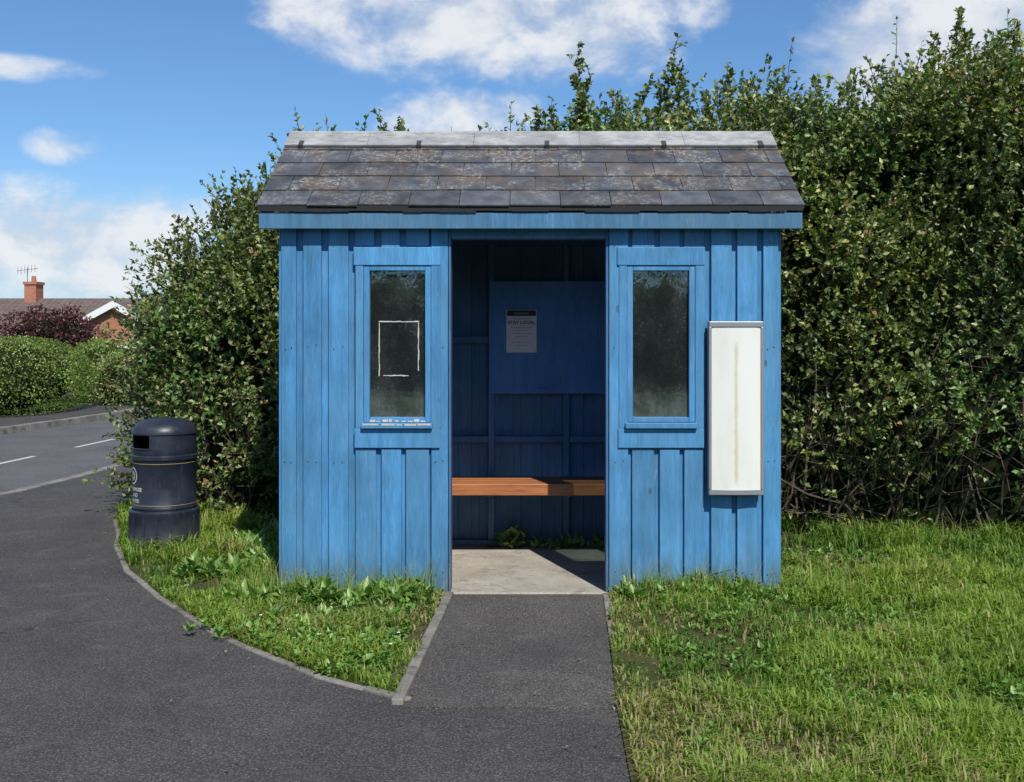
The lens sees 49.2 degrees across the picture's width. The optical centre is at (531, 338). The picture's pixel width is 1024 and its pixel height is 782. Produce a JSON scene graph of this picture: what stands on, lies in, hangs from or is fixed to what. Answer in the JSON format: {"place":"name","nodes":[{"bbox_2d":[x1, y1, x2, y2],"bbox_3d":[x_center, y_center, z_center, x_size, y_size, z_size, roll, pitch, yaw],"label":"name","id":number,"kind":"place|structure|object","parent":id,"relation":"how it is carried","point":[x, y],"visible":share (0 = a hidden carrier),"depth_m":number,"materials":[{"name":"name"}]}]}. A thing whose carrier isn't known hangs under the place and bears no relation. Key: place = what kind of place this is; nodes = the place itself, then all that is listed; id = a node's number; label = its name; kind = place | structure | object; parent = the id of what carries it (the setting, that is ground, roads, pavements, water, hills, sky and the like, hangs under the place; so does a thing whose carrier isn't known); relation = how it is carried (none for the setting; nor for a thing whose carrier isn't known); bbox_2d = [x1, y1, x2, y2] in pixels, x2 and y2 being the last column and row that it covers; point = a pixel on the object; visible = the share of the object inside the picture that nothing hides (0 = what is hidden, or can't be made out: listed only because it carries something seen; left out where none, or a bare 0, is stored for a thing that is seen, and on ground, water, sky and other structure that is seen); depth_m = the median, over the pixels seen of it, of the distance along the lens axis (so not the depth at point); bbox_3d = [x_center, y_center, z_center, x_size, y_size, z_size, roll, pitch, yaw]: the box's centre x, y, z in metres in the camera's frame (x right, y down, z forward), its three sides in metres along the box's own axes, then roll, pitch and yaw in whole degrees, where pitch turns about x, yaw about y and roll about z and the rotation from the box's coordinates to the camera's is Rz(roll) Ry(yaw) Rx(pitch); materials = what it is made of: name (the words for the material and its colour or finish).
{"place":"outdoors","nodes":[
{"label":"outdoors","id":0,"kind":"place"},
{"bbox_2d":[0,393,142,426],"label":"pavement","id":1,"kind":"structure","parent":0,"point":[77,411],"depth_m":21.26,"materials":[{"name":"grey asphalt"}]},
{"bbox_2d":[0,389,199,491],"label":"road","id":2,"kind":"structure","parent":0,"point":[56,452],"depth_m":15.38,"materials":[{"name":"grey asphalt"}]},
{"bbox_2d":[0,439,113,463],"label":"road marking","id":3,"kind":"object","parent":2,"relation":"on","point":[34,456],"visible":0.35,"depth_m":14.70,"materials":[{"name":"white paint"}]},
{"bbox_2d":[0,406,205,494],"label":"kerb","id":4,"kind":"structure","parent":2,"relation":"on","point":[46,424],"depth_m":18.97,"materials":[{"name":"concrete"}]},
{"bbox_2d":[105,479,446,692],"bbox_3d":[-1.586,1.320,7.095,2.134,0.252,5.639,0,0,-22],"label":"verge grass","id":5,"kind":"structure","parent":0,"point":[215,522],"depth_m":5.90,"materials":[{"name":"green plant"}]},
{"bbox_2d":[128,417,199,552],"bbox_3d":[-2.490,0.993,7.590,0.480,0.914,0.480,0,0,0],"label":"litter bin","id":6,"kind":"object","parent":5,"relation":"on","point":[164,455],"visible":0.92,"depth_m":7.41,"materials":[{"name":"dark plastic"},{"name":"gold paint"}]},
{"bbox_2d":[1,401,613,685],"bbox_3d":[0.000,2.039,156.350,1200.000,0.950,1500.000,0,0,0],"label":"ground","id":7,"kind":"structure","parent":0,"point":[86,402],"depth_m":24.89,"materials":[{"name":"green plant"}]},
{"bbox_2d":[0,335,96,416],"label":"clipped garden hedge","id":8,"kind":"object","parent":7,"relation":"on","point":[34,376],"visible":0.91,"depth_m":21.40,"materials":[{"name":"green plant"}]},
{"bbox_2d":[0,302,111,360],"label":"purple plum tree","id":9,"kind":"object","parent":7,"relation":"on","point":[64,328],"visible":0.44,"depth_m":30.58,"materials":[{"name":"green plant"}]},
{"bbox_2d":[0,265,186,354],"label":"brick bungalow","id":10,"kind":"object","parent":7,"relation":"on","point":[99,310],"visible":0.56,"depth_m":51.50,"materials":[{"name":"tile"}]},
{"bbox_2d":[64,335,146,402],"bbox_3d":[-10.595,0.813,27.751,2.316,1.782,2.772,0,0,21],"label":"garden shrub","id":11,"kind":"object","parent":7,"relation":"on","point":[103,349],"visible":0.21,"depth_m":27.16,"materials":[{"name":"green plant"}]},
{"bbox_2d":[86,345,158,405],"bbox_3d":[-8.955,0.956,24.797,1.583,1.748,2.288,0,0,0],"label":"garden shrub","id":12,"kind":"object","parent":7,"relation":"on","point":[109,370],"visible":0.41,"depth_m":24.15,"materials":[{"name":"green plant"}]},
{"bbox_2d":[0,443,630,781],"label":"pavement","id":13,"kind":"structure","parent":0,"point":[79,717],"depth_m":4.36,"materials":[{"name":"grey asphalt"}]},
{"bbox_2d":[5,508,671,781],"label":"fallen leaves","id":14,"kind":"object","parent":13,"relation":"on","point":[381,700],"visible":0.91,"depth_m":4.99,"materials":[{"name":"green plant"}]},
{"bbox_2d":[113,519,615,704],"bbox_3d":[-1.622,1.463,6.979,2.047,0.074,5.228,0,0,-44],"label":"path edging","id":15,"kind":"object","parent":13,"relation":"on","point":[407,681],"visible":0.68,"depth_m":5.26,"materials":[{"name":"concrete"}]},
{"bbox_2d":[402,594,616,708],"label":"path","id":16,"kind":"structure","parent":0,"point":[454,671],"depth_m":5.08,"materials":[{"name":"grey asphalt"}]},
{"bbox_2d":[0,0,1023,297],"label":"sky","id":17,"kind":"structure","parent":0,"point":[114,114],"materials":[{"name":"blue"}]},
{"bbox_2d":[605,507,1023,781],"bbox_3d":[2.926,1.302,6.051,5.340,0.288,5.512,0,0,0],"label":"lawn grass","id":18,"kind":"structure","parent":0,"point":[917,751],"depth_m":4.77,"materials":[{"name":"green plant"}]},
{"bbox_2d":[256,131,804,593],"bbox_3d":[-0.006,0.093,7.099,3.058,2.815,1.753,0,0,0],"label":"bus shelter","id":19,"kind":"object","parent":18,"relation":"on","point":[400,251],"visible":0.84,"depth_m":6.35,"materials":[{"name":"blue paint"}]},
{"bbox_2d":[364,266,430,421],"bbox_3d":[-0.760,0.032,6.351,0.379,0.885,0.058,0,0,0],"label":"window frame","id":20,"kind":"structure","parent":19,"relation":"in","point":[427,269],"depth_m":6.32,"materials":[{"name":"blue paint"}]},
{"bbox_2d":[370,271,424,416],"bbox_3d":[-0.760,0.032,6.356,0.322,0.855,0.004,0,0,0],"label":"window glass","id":21,"kind":"structure","parent":19,"relation":"in","point":[394,295],"depth_m":6.35,"materials":[{"name":"clear glass"}]},
{"bbox_2d":[452,476,604,496],"bbox_3d":[-0.010,1.191,7.508,2.700,0.492,0.515,0,0,0],"label":"wooden bench","id":22,"kind":"object","parent":19,"relation":"on","point":[566,486],"visible":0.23,"depth_m":7.25,"materials":[{"name":"brown wood"}]},
{"bbox_2d":[484,524,604,548],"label":"weeds","id":23,"kind":"object","parent":19,"relation":"on","point":[505,536],"visible":0.98,"depth_m":7.66,"materials":[{"name":"green plant"}]},
{"bbox_2d":[489,281,604,393],"bbox_3d":[0.172,-0.005,7.761,0.937,0.781,0.018,0,0,0],"label":"notice board","id":24,"kind":"object","parent":19,"relation":"attached to","point":[571,333],"visible":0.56,"depth_m":7.75,"materials":[{"name":"blue wood"}]},
{"bbox_2d":[506,310,536,352],"bbox_3d":[-0.071,-0.050,7.747,0.210,0.297,0.006,0,0,0],"label":"paper notice","id":25,"kind":"object","parent":24,"relation":"attached to","point":[521,331],"visible":1,"depth_m":7.75,"materials":[{"name":"white paper"}]},
{"bbox_2d":[633,271,687,416],"bbox_3d":[0.731,0.032,6.356,0.326,0.855,0.004,0,0,0],"label":"window glass","id":26,"kind":"structure","parent":19,"relation":"in","point":[660,298],"depth_m":6.35,"materials":[{"name":"clear glass"}]},
{"bbox_2d":[627,266,694,421],"bbox_3d":[0.731,0.032,6.351,0.383,0.885,0.058,0,0,0],"label":"window frame","id":27,"kind":"structure","parent":19,"relation":"in","point":[691,269],"depth_m":6.32,"materials":[{"name":"blue paint"}]},
{"bbox_2d":[707,321,763,494],"bbox_3d":[1.145,0.393,6.289,0.308,0.975,0.064,0,0,0],"label":"display case","id":28,"kind":"object","parent":19,"relation":"attached to","point":[709,408],"visible":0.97,"depth_m":6.26,"materials":[{"name":"grey metal"}]},
{"bbox_2d":[712,327,760,489],"bbox_3d":[1.145,0.393,6.259,0.278,0.915,0.012,0,0,0],"label":"diffuser","id":29,"kind":"object","parent":28,"relation":"attached to","point":[736,408],"visible":1,"depth_m":6.26,"materials":[{"name":"white plastic"}]},
{"bbox_2d":[710,322,762,494],"bbox_3d":[1.145,0.393,6.252,0.294,0.965,0.010,0,0,0],"label":"panel frame","id":30,"kind":"object","parent":28,"relation":"attached to","point":[736,324],"visible":1,"depth_m":6.25,"materials":[{"name":"grey metal"}]},
{"bbox_2d":[81,6,1023,534],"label":"hedge","id":31,"kind":"object","parent":18,"relation":"on","point":[903,318],"visible":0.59,"depth_m":8.26,"materials":[{"name":"green plant"}]},
{"bbox_2d":[157,535,1023,758],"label":"clover","id":32,"kind":"object","parent":18,"relation":"on","point":[390,632],"visible":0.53,"depth_m":5.19,"materials":[{"name":"green plant"}]},
{"bbox_2d":[172,511,1022,689],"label":"broadleaf weeds","id":33,"kind":"object","parent":18,"relation":"on","point":[324,591],"visible":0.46,"depth_m":6.13,"materials":[{"name":"green plant"}]},
{"bbox_2d":[205,510,1019,602],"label":"tall grass stems","id":34,"kind":"object","parent":18,"relation":"on","point":[223,579],"visible":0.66,"depth_m":6.20,"materials":[{"name":"green plant"}]}
]}

